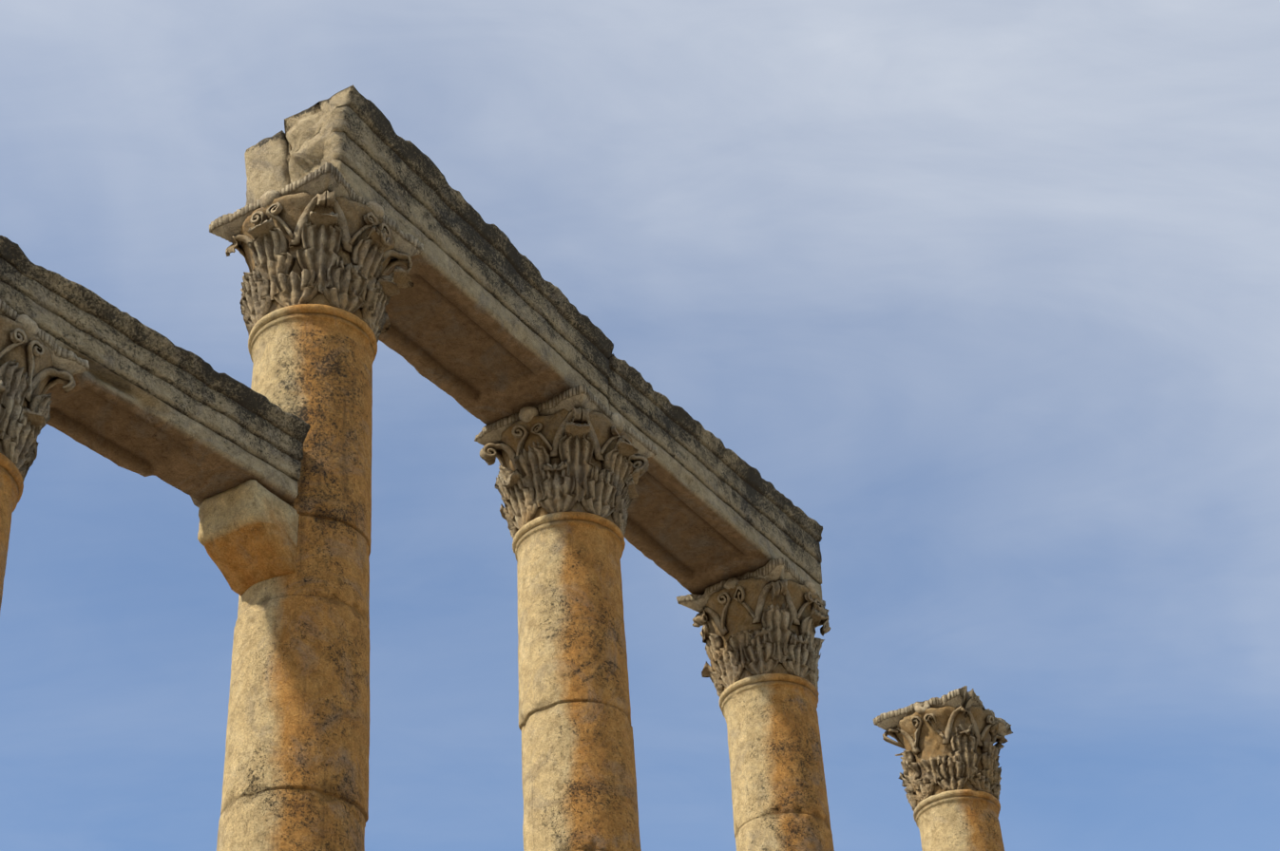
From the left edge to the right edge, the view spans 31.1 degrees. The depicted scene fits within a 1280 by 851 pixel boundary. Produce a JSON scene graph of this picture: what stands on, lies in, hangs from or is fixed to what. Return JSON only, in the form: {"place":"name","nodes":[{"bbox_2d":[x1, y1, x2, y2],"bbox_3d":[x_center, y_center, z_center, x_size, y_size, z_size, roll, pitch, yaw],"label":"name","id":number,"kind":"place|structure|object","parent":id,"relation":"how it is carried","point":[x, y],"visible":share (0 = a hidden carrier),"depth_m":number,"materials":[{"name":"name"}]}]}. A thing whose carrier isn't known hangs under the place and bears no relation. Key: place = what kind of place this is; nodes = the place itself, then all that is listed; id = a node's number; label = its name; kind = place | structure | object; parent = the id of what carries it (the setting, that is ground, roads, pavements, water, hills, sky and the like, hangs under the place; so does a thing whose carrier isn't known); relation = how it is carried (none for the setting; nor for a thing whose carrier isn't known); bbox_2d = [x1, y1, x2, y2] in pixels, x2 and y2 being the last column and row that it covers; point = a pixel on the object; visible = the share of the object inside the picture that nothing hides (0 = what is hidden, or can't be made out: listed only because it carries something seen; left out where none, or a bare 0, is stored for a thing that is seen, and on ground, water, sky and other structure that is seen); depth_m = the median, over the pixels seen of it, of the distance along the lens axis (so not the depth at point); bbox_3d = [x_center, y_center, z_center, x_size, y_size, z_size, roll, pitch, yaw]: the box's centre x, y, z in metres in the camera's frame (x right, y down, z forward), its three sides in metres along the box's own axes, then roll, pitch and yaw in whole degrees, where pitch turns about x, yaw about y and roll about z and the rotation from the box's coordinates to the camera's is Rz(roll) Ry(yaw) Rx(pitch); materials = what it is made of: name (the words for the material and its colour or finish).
{"place":"outdoors","nodes":[
{"label":"outdoors","id":0,"kind":"place"},
{"bbox_2d":[0,0,1279,850],"label":"sky","id":1,"kind":"structure","parent":0,"point":[987,292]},
{"label":"ground","id":2,"kind":"structure","parent":0,"visible":0},
{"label":"stylobate kerb","id":3,"kind":"structure","parent":2,"relation":"on","visible":0},
{"bbox_2d":[0,453,23,611],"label":"column shaft","id":4,"kind":"object","parent":3,"relation":"on","point":[11,485],"visible":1,"depth_m":12.63,"materials":[{"name":"beige stone"}]},
{"bbox_2d":[0,299,89,480],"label":"column capital","id":5,"kind":"object","parent":4,"relation":"on","point":[36,363],"visible":0.96,"depth_m":13.00,"materials":[{"name":"beige stone"}]},
{"bbox_2d":[0,235,310,508],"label":"architrave","id":6,"kind":"object","parent":4,"relation":"on","point":[140,398],"visible":0.88,"depth_m":14.18,"materials":[{"name":"stone"}]},
{"bbox_2d":[216,304,377,850],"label":"column shaft","id":7,"kind":"object","parent":3,"relation":"on","point":[296,774],"visible":0.9,"depth_m":14.39,"materials":[{"name":"beige stone"}]},
{"bbox_2d":[197,479,299,596],"bbox_3d":[-2.497,0.721,14.669,0.460,0.517,0.508,-23,-40,24],"label":"bracket","id":8,"kind":"object","parent":7,"relation":"attached to","point":[247,535],"depth_m":14.56,"materials":[{"name":"beige stone"}]},
{"bbox_2d":[244,130,289,205],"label":"stone block","id":9,"kind":"structure","parent":7,"relation":"on","point":[266,165],"depth_m":16.92,"materials":[{"name":"stone"}]},
{"bbox_2d":[209,162,423,342],"bbox_3d":[-2.372,-1.014,16.467,1.335,1.036,1.196,-23,-40,24],"label":"column capital","id":10,"kind":"object","parent":7,"relation":"on","point":[325,234],"visible":0.62,"depth_m":16.20,"materials":[{"name":"beige stone"}]},
{"bbox_2d":[284,84,613,425],"bbox_3d":[-1.595,-1.120,18.078,1.092,0.975,3.710,-23,-40,24],"label":"architrave","id":11,"kind":"object","parent":7,"relation":"on","point":[489,324],"visible":0.62,"depth_m":17.81,"materials":[{"name":"stone"}]},
{"bbox_2d":[512,512,641,850],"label":"column shaft","id":12,"kind":"object","parent":3,"relation":"on","point":[579,780],"visible":1,"depth_m":17.26,"materials":[{"name":"beige stone"}]},
{"bbox_2d":[474,383,658,538],"bbox_3d":[-0.548,0.500,18.721,1.278,1.036,1.208,-23,-40,24],"label":"column capital","id":13,"kind":"object","parent":12,"relation":"on","point":[581,448],"visible":0.65,"depth_m":18.43,"materials":[{"name":"beige stone"}]},
{"bbox_2d":[718,673,834,850],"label":"column shaft","id":14,"kind":"object","parent":3,"relation":"on","point":[779,798],"visible":1,"depth_m":19.91,"materials":[{"name":"beige stone"}]},
{"bbox_2d":[607,353,822,600],"bbox_3d":[0.321,0.624,20.552,1.093,0.857,3.866,-23,-40,24],"label":"architrave","id":15,"kind":"object","parent":14,"relation":"on","point":[706,508],"visible":0.54,"depth_m":20.36,"materials":[{"name":"stone"}]},
{"bbox_2d":[676,556,831,697],"bbox_3d":[1.146,2.024,20.976,1.208,1.034,1.164,-23,-40,24],"label":"column capital","id":16,"kind":"object","parent":14,"relation":"on","point":[771,616],"visible":0.79,"depth_m":20.70,"materials":[{"name":"beige stone"}]},
{"bbox_2d":[913,789,1004,850],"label":"column shaft","id":17,"kind":"object","parent":3,"relation":"on","point":[962,820],"visible":1,"depth_m":23.26,"materials":[{"name":"beige stone"}]},
{"bbox_2d":[872,686,1013,812],"bbox_3d":[3.236,3.527,23.994,1.165,1.042,1.152,-23,-40,24],"label":"column capital","id":18,"kind":"object","parent":17,"relation":"on","point":[947,741],"visible":0.73,"depth_m":23.74,"materials":[{"name":"beige stone"}]}
]}

